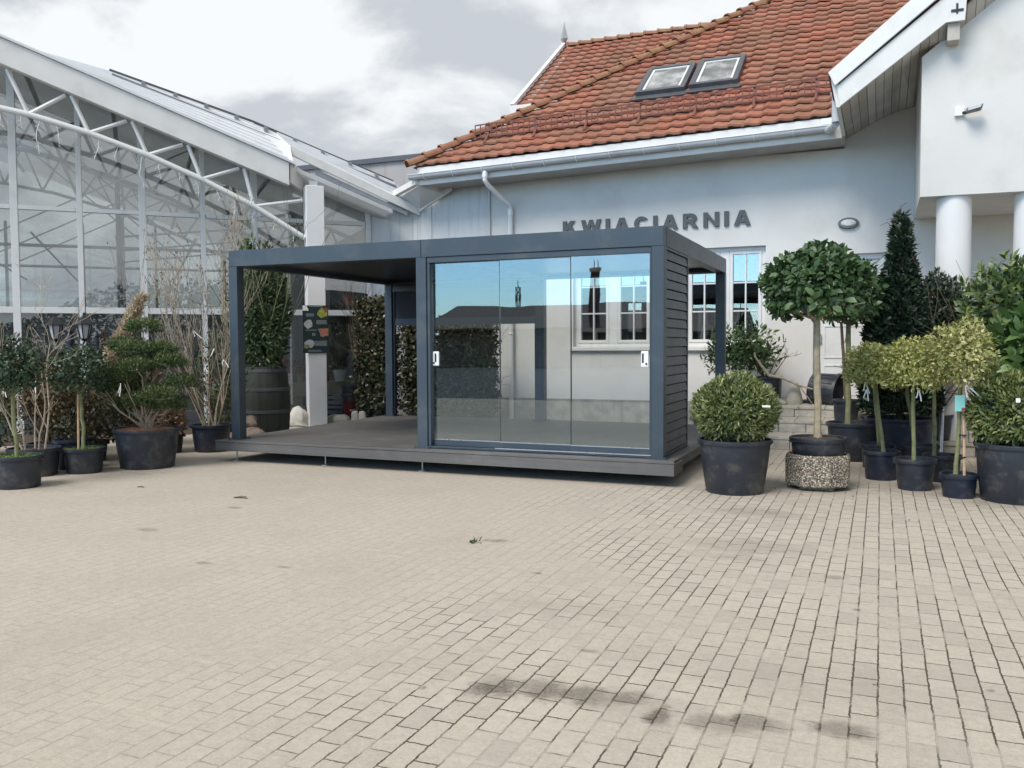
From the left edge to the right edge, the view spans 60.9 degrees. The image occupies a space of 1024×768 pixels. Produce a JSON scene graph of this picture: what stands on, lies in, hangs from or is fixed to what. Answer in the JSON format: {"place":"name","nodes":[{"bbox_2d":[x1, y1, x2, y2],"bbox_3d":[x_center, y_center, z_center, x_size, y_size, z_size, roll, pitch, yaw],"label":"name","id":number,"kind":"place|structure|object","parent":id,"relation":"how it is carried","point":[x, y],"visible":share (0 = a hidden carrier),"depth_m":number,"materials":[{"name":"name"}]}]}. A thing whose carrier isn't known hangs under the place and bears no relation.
{"place":"outdoors","nodes":[
{"label":"outdoors","id":0,"kind":"place"},
{"bbox_2d":[119,411,159,426],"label":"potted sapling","id":1,"kind":"object","parent":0,"point":[132,422],"visible":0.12,"depth_m":11.66,"materials":[{"name":"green plant"}]},
{"bbox_2d":[201,383,230,409],"bbox_3d":[-5.724,0.385,17.834,1.150,0.780,0.700,-1,3,-23],"label":"display table","id":2,"kind":"object","parent":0,"point":[213,384],"visible":0.06,"depth_m":17.40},
{"bbox_2d":[209,356,220,383],"bbox_3d":[-6.036,-0.315,17.566,0.446,0.606,0.426,-1,3,-10],"label":"ornament pot","id":3,"kind":"object","parent":2,"relation":"on","point":[214,359],"visible":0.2,"depth_m":17.54,"materials":[{"name":"green plant"}]},
{"bbox_2d":[217,358,230,382],"bbox_3d":[-5.771,-0.321,17.680,0.476,0.605,0.491,-3,3,-40],"label":"ornament pot","id":4,"kind":"object","parent":2,"relation":"on","point":[226,380],"visible":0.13,"depth_m":17.60,"materials":[{"name":"green plant"}]},
{"bbox_2d":[279,356,293,377],"bbox_3d":[-4.779,-0.329,18.220,0.396,0.562,0.425,-1,3,-22],"label":"ornament pot","id":5,"kind":"object","parent":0,"point":[287,367],"visible":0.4,"depth_m":18.22,"materials":[{"name":"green plant"}]},
{"bbox_2d":[291,357,305,381],"bbox_3d":[-4.410,-0.311,18.204,0.395,0.524,0.371,-2,3,-37],"label":"ornament pot","id":6,"kind":"object","parent":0,"point":[299,373],"visible":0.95,"depth_m":18.14,"materials":[{"name":"green plant"}]},
{"bbox_2d":[0,0,758,313],"label":"sky","id":7,"kind":"structure","parent":0,"point":[348,80],"materials":[{"name":"white"}]},
{"bbox_2d":[0,393,1023,767],"bbox_3d":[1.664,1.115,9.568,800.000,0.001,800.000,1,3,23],"label":"paved yard","id":8,"kind":"structure","parent":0,"point":[290,611],"depth_m":4.93,"materials":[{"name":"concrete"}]},
{"bbox_2d":[0,381,10,428],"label":"potted bush","id":9,"kind":"object","parent":8,"relation":"on","point":[3,416],"visible":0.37,"depth_m":11.38,"materials":[{"name":"green plant"}]},
{"bbox_2d":[0,393,25,447],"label":"potted bush","id":10,"kind":"object","parent":8,"relation":"on","point":[4,419],"visible":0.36,"depth_m":12.51,"materials":[{"name":"green plant"}]},
{"bbox_2d":[0,332,46,489],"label":"potted holly tree","id":11,"kind":"object","parent":8,"relation":"on","point":[20,470],"visible":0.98,"depth_m":9.57,"materials":[{"name":"green plant"}]},
{"bbox_2d":[0,354,104,444],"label":"potted bush","id":12,"kind":"object","parent":8,"relation":"on","point":[29,404],"visible":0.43,"depth_m":11.42,"materials":[{"name":"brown plant"}]},
{"bbox_2d":[24,323,91,415],"bbox_3d":[-9.427,-0.239,18.131,1.180,2.040,0.600,-1,3,-23],"label":"goods rack","id":13,"kind":"object","parent":8,"relation":"on","point":[26,325],"visible":0.18,"depth_m":17.87,"materials":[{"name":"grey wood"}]},
{"bbox_2d":[16,388,105,441],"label":"potted bush","id":14,"kind":"object","parent":8,"relation":"on","point":[29,428],"visible":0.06,"depth_m":12.80,"materials":[{"name":"green plant"}]},
{"bbox_2d":[0,264,139,476],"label":"potted bare tree","id":15,"kind":"object","parent":8,"relation":"on","point":[50,463],"visible":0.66,"depth_m":10.52,"materials":[{"name":"beige plant"}]},
{"bbox_2d":[45,312,94,435],"bbox_3d":[-6.156,0.019,12.171,0.830,2.035,0.234,1,3,23],"label":"lantern post","id":16,"kind":"object","parent":8,"relation":"on","point":[55,323],"visible":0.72,"depth_m":12.11,"materials":[{"name":"black metal"}]},
{"bbox_2d":[48,407,94,469],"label":"potted sapling","id":17,"kind":"object","parent":8,"relation":"on","point":[66,441],"visible":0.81,"depth_m":11.02,"materials":[{"name":"green plant"}]},
{"bbox_2d":[42,344,114,474],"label":"potted holly tree","id":18,"kind":"object","parent":8,"relation":"on","point":[83,458],"visible":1,"depth_m":10.67,"materials":[{"name":"green plant"}]},
{"bbox_2d":[29,388,139,460],"bbox_3d":[-5.752,0.509,11.876,1.680,1.078,1.103,0,3,7],"label":"potted bush","id":19,"kind":"object","parent":8,"relation":"on","point":[113,420],"visible":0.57,"depth_m":11.65,"materials":[{"name":"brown plant"}]},
{"bbox_2d":[83,291,150,408],"bbox_3d":[-6.025,-0.211,13.070,1.268,2.436,0.412,0,3,-2],"label":"straw sheaf","id":20,"kind":"object","parent":8,"relation":"on","point":[135,309],"visible":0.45,"depth_m":13.02,"materials":[{"name":"beige plant"}]},
{"bbox_2d":[95,323,156,405],"bbox_3d":[-8.231,-0.269,18.640,1.180,2.040,0.600,-1,3,-23],"label":"goods rack","id":21,"kind":"object","parent":8,"relation":"on","point":[103,340],"visible":0.07,"depth_m":18.26,"materials":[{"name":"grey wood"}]},
{"bbox_2d":[99,372,162,425],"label":"potted bush","id":22,"kind":"object","parent":8,"relation":"on","point":[140,410],"visible":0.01,"depth_m":13.70,"materials":[{"name":"green plant"}]},
{"bbox_2d":[93,354,171,424],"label":"potted bush","id":23,"kind":"object","parent":8,"relation":"on","point":[149,374],"visible":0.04,"depth_m":12.56,"materials":[{"name":"green plant"}]},
{"bbox_2d":[89,316,199,469],"bbox_3d":[-4.709,0.097,11.190,1.437,1.953,0.890,1,3,23],"label":"potted cloud pine","id":24,"kind":"object","parent":8,"relation":"on","point":[147,443],"visible":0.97,"depth_m":11.02,"materials":[{"name":"plant"}]},
{"bbox_2d":[1,426,292,445],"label":"soil bed","id":25,"kind":"object","parent":8,"relation":"on","point":[29,438],"depth_m":14.79,"materials":[{"name":"brown soil"}]},
{"bbox_2d":[290,406,307,426],"bbox_3d":[-4.081,0.662,16.777,0.503,0.471,0.342,1,3,23],"label":"rock","id":26,"kind":"object","parent":25,"relation":"on","point":[298,416],"visible":0.78,"depth_m":16.64,"materials":[{"name":"white stone"}]},
{"bbox_2d":[152,408,189,452],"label":"potted bush","id":27,"kind":"object","parent":8,"relation":"on","point":[171,417],"visible":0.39,"depth_m":12.70,"materials":[{"name":"brown plant"}]},
{"bbox_2d":[157,323,216,410],"bbox_3d":[-7.127,-0.296,19.110,1.180,2.040,0.600,-1,3,-23],"label":"goods rack","id":28,"kind":"object","parent":8,"relation":"on","point":[164,371],"visible":0.26,"depth_m":18.93,"materials":[{"name":"grey wood"}]},
{"bbox_2d":[107,185,275,452],"bbox_3d":[-4.575,-1.037,13.061,2.326,4.046,1.925,-2,3,-40],"label":"potted bare shrub","id":29,"kind":"object","parent":8,"relation":"on","point":[206,435],"visible":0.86,"depth_m":12.71,"materials":[{"name":"beige plant"}]},
{"bbox_2d":[166,328,253,432],"bbox_3d":[-4.749,0.022,13.894,1.146,1.855,2.082,0,3,0],"label":"potted bush","id":30,"kind":"object","parent":8,"relation":"on","point":[227,401],"visible":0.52,"depth_m":13.86,"materials":[{"name":"brown plant"}]},
{"bbox_2d":[0,34,490,434],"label":"greenhouse","id":31,"kind":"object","parent":8,"relation":"on","point":[175,135],"visible":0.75,"depth_m":17.40,"materials":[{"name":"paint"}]},
{"bbox_2d":[0,115,296,246],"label":"icicle lights","id":32,"kind":"object","parent":31,"relation":"hanging from","point":[137,165],"visible":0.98,"depth_m":15.12,"materials":[{"name":"white plastic"}]},
{"bbox_2d":[302,305,328,352],"bbox_3d":[-3.713,-1.035,16.473,0.480,0.900,0.020,-1,3,-23],"label":"poster","id":33,"kind":"object","parent":31,"relation":"attached to","point":[315,330],"visible":1,"depth_m":16.47,"materials":[{"name":"black paper"}]},
{"bbox_2d":[328,317,362,324],"bbox_3d":[-3.512,-1.302,17.915,0.960,0.160,0.008,-1,3,-23],"label":"window banner","id":34,"kind":"object","parent":31,"relation":"attached to","point":[339,320],"depth_m":17.91,"materials":[{"name":"black"}]},
{"bbox_2d":[329,284,363,309],"bbox_3d":[-3.398,-1.784,17.937,0.710,0.520,0.019,-1,3,-23],"label":"window banner","id":35,"kind":"object","parent":31,"relation":"hanging from","point":[335,294],"depth_m":17.91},
{"bbox_2d":[246,427,265,434],"bbox_3d":[-4.107,0.822,13.883,0.351,0.278,0.323,-1,3,-22],"label":"rock","id":36,"kind":"object","parent":8,"relation":"on","point":[253,430],"visible":0.4,"depth_m":13.81,"materials":[{"name":"beige stone"}]},
{"bbox_2d":[246,415,256,427],"bbox_3d":[-4.254,0.613,14.055,0.272,0.224,0.320,-1,3,-16],"label":"rock","id":37,"kind":"object","parent":36,"relation":"on","point":[251,420],"visible":0.65,"depth_m":13.96,"materials":[{"name":"brown stone"}]},
{"bbox_2d":[245,366,290,432],"bbox_3d":[-4.286,0.291,15.143,0.854,1.200,0.854,1,3,23],"label":"barrel planter","id":38,"kind":"object","parent":8,"relation":"on","point":[268,401],"visible":0.68,"depth_m":14.79,"materials":[{"name":"brown wood"}]},
{"bbox_2d":[143,170,339,373],"bbox_3d":[-4.289,-1.762,14.688,3.025,3.527,3.115,1,3,23],"label":"laurel bush","id":39,"kind":"object","parent":38,"relation":"in","point":[263,318],"visible":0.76,"depth_m":14.82,"materials":[{"name":"green plant"}]},
{"bbox_2d":[288,380,354,396],"bbox_3d":[-4.177,0.341,18.411,1.650,0.800,0.650,-1,3,-23],"label":"display table","id":40,"kind":"object","parent":8,"relation":"on","point":[297,389],"visible":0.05,"depth_m":18.18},
{"bbox_2d":[326,355,334,380],"bbox_3d":[-3.960,-0.341,18.490,0.430,0.552,0.483,0,3,-2],"label":"ornament pot","id":41,"kind":"object","parent":40,"relation":"on","point":[329,369],"visible":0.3,"depth_m":18.47,"materials":[{"name":"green plant"}]},
{"bbox_2d":[327,316,354,380],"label":"potted pine","id":42,"kind":"object","parent":40,"relation":"on","point":[341,339],"visible":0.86,"depth_m":18.12,"materials":[{"name":"green plant"}]},
{"bbox_2d":[327,414,350,423],"bbox_3d":[-3.361,0.725,16.896,0.602,0.286,0.360,1,3,23],"label":"rock","id":43,"kind":"object","parent":8,"relation":"on","point":[332,418],"visible":0.56,"depth_m":16.75,"materials":[{"name":"stone"}]},
{"bbox_2d":[343,402,358,417],"bbox_3d":[-3.177,0.568,17.263,0.360,0.440,0.360,1,3,23],"label":"red bucket","id":44,"kind":"object","parent":8,"relation":"on","point":[347,407],"visible":0.45,"depth_m":17.11,"materials":[{"name":"red plastic"}]},
{"bbox_2d":[340,393,360,401],"bbox_3d":[-3.179,0.258,17.249,0.430,0.170,0.430,1,3,23],"label":"stacked pot","id":45,"kind":"object","parent":44,"relation":"on","point":[347,397],"visible":0.5,"depth_m":17.08,"materials":[{"name":"plastic"}]},
{"bbox_2d":[340,383,357,392],"bbox_3d":[-3.189,0.083,17.245,0.430,0.170,0.430,1,3,23],"label":"stacked pot","id":46,"kind":"object","parent":45,"relation":"on","point":[347,388],"visible":0.63,"depth_m":17.07,"materials":[{"name":"plastic"}]},
{"bbox_2d":[351,411,358,419],"bbox_3d":[-2.977,0.666,16.531,0.150,0.310,0.146,1,3,23],"label":"stone post","id":47,"kind":"object","parent":8,"relation":"on","point":[354,415],"visible":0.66,"depth_m":16.47,"materials":[{"name":"grey stone"}]},
{"bbox_2d":[280,153,434,380],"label":"warehouse","id":48,"kind":"structure","parent":8,"relation":"on","point":[395,169],"depth_m":26.86,"materials":[{"name":"grey metal"}]},
{"bbox_2d":[358,411,365,418],"bbox_3d":[-2.830,0.668,16.469,0.150,0.310,0.146,1,3,23],"label":"stone post","id":49,"kind":"object","parent":8,"relation":"on","point":[362,414],"visible":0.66,"depth_m":16.41,"materials":[{"name":"grey stone"}]},
{"bbox_2d":[324,280,402,417],"bbox_3d":[-2.992,-0.676,16.917,2.058,2.956,1.502,2,3,41],"label":"potted hedge","id":50,"kind":"object","parent":8,"relation":"on","point":[369,362],"visible":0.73,"depth_m":16.56,"materials":[{"name":"green plant"}]},
{"bbox_2d":[396,324,510,417],"bbox_3d":[-1.113,-0.639,16.556,2.408,2.894,2.216,1,3,23],"label":"potted hedge","id":51,"kind":"object","parent":8,"relation":"on","point":[466,377],"visible":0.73,"depth_m":16.14,"materials":[{"name":"plant"}]},
{"bbox_2d":[215,415,722,476],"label":"deck","id":52,"kind":"structure","parent":8,"relation":"on","point":[395,438],"depth_m":11.54,"materials":[{"name":"wood"}]},
{"bbox_2d":[228,225,725,459],"bbox_3d":[-0.275,-0.576,12.567,6.020,2.549,4.230,1,3,23],"label":"pergola","id":53,"kind":"object","parent":52,"relation":"on","point":[428,284],"visible":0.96,"depth_m":10.98,"materials":[{"name":"metal"}]},
{"bbox_2d":[433,261,500,447],"bbox_3d":[-0.551,-0.354,10.533,0.911,2.229,0.048,1,3,23],"label":"sliding door","id":54,"kind":"structure","parent":53,"relation":"in","point":[447,442],"depth_m":10.51,"materials":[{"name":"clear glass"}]},
{"bbox_2d":[500,257,571,450],"bbox_3d":[0.275,-0.342,10.163,0.902,2.229,0.030,1,3,23],"label":"sliding door","id":55,"kind":"structure","parent":53,"relation":"in","point":[509,445],"depth_m":10.08,"materials":[{"name":"clear glass"}]},
{"bbox_2d":[571,253,648,454],"bbox_3d":[1.096,-0.328,9.777,0.916,2.229,0.048,1,3,23],"label":"sliding door","id":56,"kind":"structure","parent":53,"relation":"in","point":[644,354],"depth_m":9.77,"materials":[{"name":"clear glass"}]},
{"bbox_2d":[469,536,481,543],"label":"weed tuft","id":57,"kind":"object","parent":8,"relation":"on","point":[473,541],"visible":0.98,"depth_m":6.85,"materials":[{"name":"green plant"}]},
{"bbox_2d":[404,0,1023,439],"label":"house","id":58,"kind":"structure","parent":8,"relation":"on","point":[790,126],"depth_m":15.62,"materials":[{"name":"paint"}]},
{"bbox_2d":[569,276,649,350],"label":"window","id":59,"kind":"structure","parent":58,"relation":"in","point":[618,308],"depth_m":16.80,"materials":[{"name":"white paint"}]},
{"bbox_2d":[563,210,750,230],"bbox_3d":[2.590,-2.960,16.020,3.500,0.267,0.040,1,3,23],"label":"lettering sign","id":60,"kind":"object","parent":58,"relation":"attached to","point":[673,224],"visible":0.81,"depth_m":15.86,"materials":[{"name":"grey metal"}]},
{"bbox_2d":[700,326,704,342],"bbox_3d":[3.533,-0.878,16.137,0.120,0.400,0.117,1,3,23],"label":"cone ornament","id":61,"kind":"object","parent":58,"relation":"in","point":[702,332],"visible":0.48,"depth_m":16.11,"materials":[{"name":"white"}]},
{"bbox_2d":[688,246,766,350],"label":"window","id":62,"kind":"structure","parent":58,"relation":"in","point":[744,301],"depth_m":17.00,"materials":[{"name":"white paint"}]},
{"bbox_2d":[838,217,858,228],"bbox_3d":[5.677,-2.715,14.701,0.330,0.190,0.089,1,3,23],"label":"wall lamp","id":63,"kind":"object","parent":58,"relation":"attached to","point":[847,223],"visible":1,"depth_m":14.67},
{"bbox_2d":[813,253,885,398],"bbox_3d":[5.776,-0.960,14.942,1.140,2.510,0.125,1,3,23],"label":"door","id":64,"kind":"structure","parent":58,"relation":"in","point":[830,340],"depth_m":15.02,"materials":[{"name":"white paint"}]},
{"bbox_2d":[954,103,982,116],"bbox_3d":[6.157,-3.709,11.755,0.192,0.120,0.387,-3,4,-44],"label":"floodlight","id":65,"kind":"object","parent":58,"relation":"attached to","point":[959,111],"visible":1,"depth_m":11.78,"materials":[{"name":"white plastic"}]},
{"bbox_2d":[688,369,782,495],"bbox_3d":[2.342,0.483,9.149,0.984,1.294,0.978,1,3,23],"label":"potted ball shrub","id":66,"kind":"object","parent":8,"relation":"on","point":[735,458],"visible":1,"depth_m":8.88,"materials":[{"name":"green plant"}]},
{"bbox_2d":[785,450,849,490],"bbox_3d":[3.288,0.928,9.371,0.647,0.375,0.647,1,3,23],"label":"stone planter","id":67,"kind":"object","parent":8,"relation":"on","point":[818,473],"visible":0.84,"depth_m":9.10,"materials":[{"name":"stone"}]},
{"bbox_2d":[757,238,877,456],"bbox_3d":[3.238,-0.379,9.323,1.244,2.341,1.154,1,3,23],"label":"potted laurel tree","id":68,"kind":"object","parent":67,"relation":"on","point":[811,279],"visible":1,"depth_m":9.05,"materials":[{"name":"green plant"}]},
{"bbox_2d":[690,403,983,456],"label":"stone steps","id":69,"kind":"structure","parent":8,"relation":"on","point":[797,419],"depth_m":13.31,"materials":[{"name":"beige stone"}]},
{"bbox_2d":[700,320,800,398],"bbox_3d":[4.019,-0.401,14.829,1.515,1.443,1.061,2,3,36],"label":"potted landing shrub","id":70,"kind":"object","parent":69,"relation":"on","point":[742,351],"visible":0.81,"depth_m":14.68,"materials":[{"name":"green plant"}]},
{"bbox_2d":[774,398,787,404],"bbox_3d":[4.409,0.295,14.405,0.282,0.130,0.169,0,3,9],"label":"flat stone","id":71,"kind":"object","parent":69,"relation":"on","point":[783,402],"visible":0.41,"depth_m":14.33,"materials":[{"name":"beige stone"}]},
{"bbox_2d":[754,353,812,403],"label":"dry branch","id":72,"kind":"object","parent":69,"relation":"on","point":[774,376],"visible":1,"depth_m":14.31,"materials":[{"name":"beige plant"}]},
{"bbox_2d":[785,382,802,404],"bbox_3d":[4.690,0.152,14.490,0.290,0.360,0.290,1,3,23],"label":"cone stone","id":73,"kind":"object","parent":69,"relation":"on","point":[793,396],"visible":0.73,"depth_m":14.40,"materials":[{"name":"beige stone"}]},
{"bbox_2d":[806,373,843,405],"bbox_3d":[5.184,0.135,14.419,0.522,0.633,0.636,2,3,38],"label":"tipped pot","id":74,"kind":"object","parent":69,"relation":"on","point":[831,386],"visible":0.62,"depth_m":14.27,"materials":[{"name":"plastic"}]},
{"bbox_2d":[821,319,858,419],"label":"potted laurel tree","id":75,"kind":"object","parent":69,"relation":"on","point":[839,408],"visible":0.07,"depth_m":13.26,"materials":[{"name":"brown plant"}]},
{"bbox_2d":[844,254,888,419],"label":"potted weeping shrub","id":76,"kind":"object","parent":69,"relation":"on","point":[862,416],"visible":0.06,"depth_m":12.41,"materials":[{"name":"green plant"}]},
{"bbox_2d":[887,266,1021,440],"bbox_3d":[6.051,-0.428,12.025,2.228,2.433,2.170,0,3,8],"label":"potted yew","id":77,"kind":"object","parent":69,"relation":"on","point":[943,311],"visible":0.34,"depth_m":11.93,"materials":[{"name":"plant"}]},
{"bbox_2d":[816,258,889,461],"bbox_3d":[4.488,-0.366,11.596,0.987,2.744,0.965,1,3,23],"label":"potted laurel tree","id":78,"kind":"object","parent":8,"relation":"on","point":[856,433],"visible":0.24,"depth_m":11.36,"materials":[{"name":"green plant"}]},
{"bbox_2d":[844,343,895,466],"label":"potted variegated tree","id":79,"kind":"object","parent":8,"relation":"on","point":[864,445],"visible":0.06,"depth_m":10.80,"materials":[{"name":"green plant"}]},
{"bbox_2d":[836,341,907,480],"bbox_3d":[4.138,0.291,9.936,0.831,1.587,0.791,-2,3,-30],"label":"potted variegated tree","id":80,"kind":"object","parent":8,"relation":"on","point":[879,464],"visible":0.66,"depth_m":9.83,"materials":[{"name":"leaf"},{"name":"black plastic"},{"name":"green bark"}]},
{"bbox_2d":[855,203,946,455],"bbox_3d":[5.164,-0.687,11.540,1.153,3.383,1.169,1,3,23],"label":"potted cone yew","id":81,"kind":"object","parent":8,"relation":"on","point":[901,276],"visible":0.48,"depth_m":11.33,"materials":[{"name":"leaf"},{"name":"black plastic"},{"name":"brown bark"}]},
{"bbox_2d":[876,335,949,491],"bbox_3d":[4.239,0.292,9.217,0.740,1.650,0.772,1,3,23],"label":"potted variegated tree","id":82,"kind":"object","parent":8,"relation":"on","point":[914,472],"visible":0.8,"depth_m":9.11,"materials":[{"name":"green plant"}]},
{"bbox_2d":[887,340,940,455],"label":"potted variegated tree","id":83,"kind":"object","parent":8,"relation":"on","point":[906,448],"visible":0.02,"depth_m":10.37,"materials":[{"name":"green plant"}]},
{"bbox_2d":[910,339,964,482],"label":"potted variegated tree","id":84,"kind":"object","parent":8,"relation":"on","point":[945,462],"visible":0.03,"depth_m":9.70,"materials":[{"name":"green plant"}]},
{"bbox_2d":[938,387,944,451],"bbox_3d":[5.771,0.505,11.702,0.059,0.993,0.279,1,3,31],"label":"metal pole","id":85,"kind":"object","parent":8,"relation":"on","point":[941,428],"visible":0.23,"depth_m":11.66,"materials":[{"name":"metal"}]},
{"bbox_2d":[879,248,1023,438],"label":"potted aucuba","id":86,"kind":"object","parent":8,"relation":"on","point":[1007,293],"visible":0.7,"depth_m":10.68,"materials":[{"name":"plant"}]},
{"bbox_2d":[917,314,1002,498],"bbox_3d":[4.476,0.215,8.738,0.763,1.845,0.817,1,3,23],"label":"potted variegated tree","id":87,"kind":"object","parent":8,"relation":"on","point":[956,483],"visible":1,"depth_m":8.64,"materials":[{"name":"green plant"}]},
{"bbox_2d":[961,367,1023,505],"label":"potted ball shrub","id":88,"kind":"object","parent":8,"relation":"on","point":[1000,454],"visible":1,"depth_m":8.38,"materials":[{"name":"green plant"}]},
{"bbox_2d":[967,298,1023,395],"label":"potted rhododendron","id":89,"kind":"object","parent":8,"relation":"on","point":[1009,339],"visible":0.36,"depth_m":9.69,"materials":[{"name":"plant"}]},
{"bbox_2d":[968,430,973,442],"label":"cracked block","id":90,"kind":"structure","parent":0,"point":[970,440],"depth_m":11.82,"materials":[{"name":"grey concrete"}]},
{"bbox_3d":[-3.489,0.695,17.466,0.550,0.165,0.360,1,3,23],"label":"plant crate","id":91,"kind":"object","parent":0,"visible":0},
{"bbox_2d":[327,404,343,413],"bbox_3d":[-3.490,0.505,17.458,0.550,0.165,0.360,1,3,23],"label":"plant crate","id":92,"kind":"object","parent":91,"relation":"on","point":[337,409],"visible":0.52,"depth_m":17.29,"materials":[{"name":"black plastic"}]},
{"bbox_2d":[327,395,342,404],"bbox_3d":[-3.491,0.315,17.449,0.550,0.165,0.360,1,3,23],"label":"plant crate","id":93,"kind":"object","parent":92,"relation":"on","point":[335,400],"visible":0.49,"depth_m":17.29,"materials":[{"name":"black plastic"}]}
]}

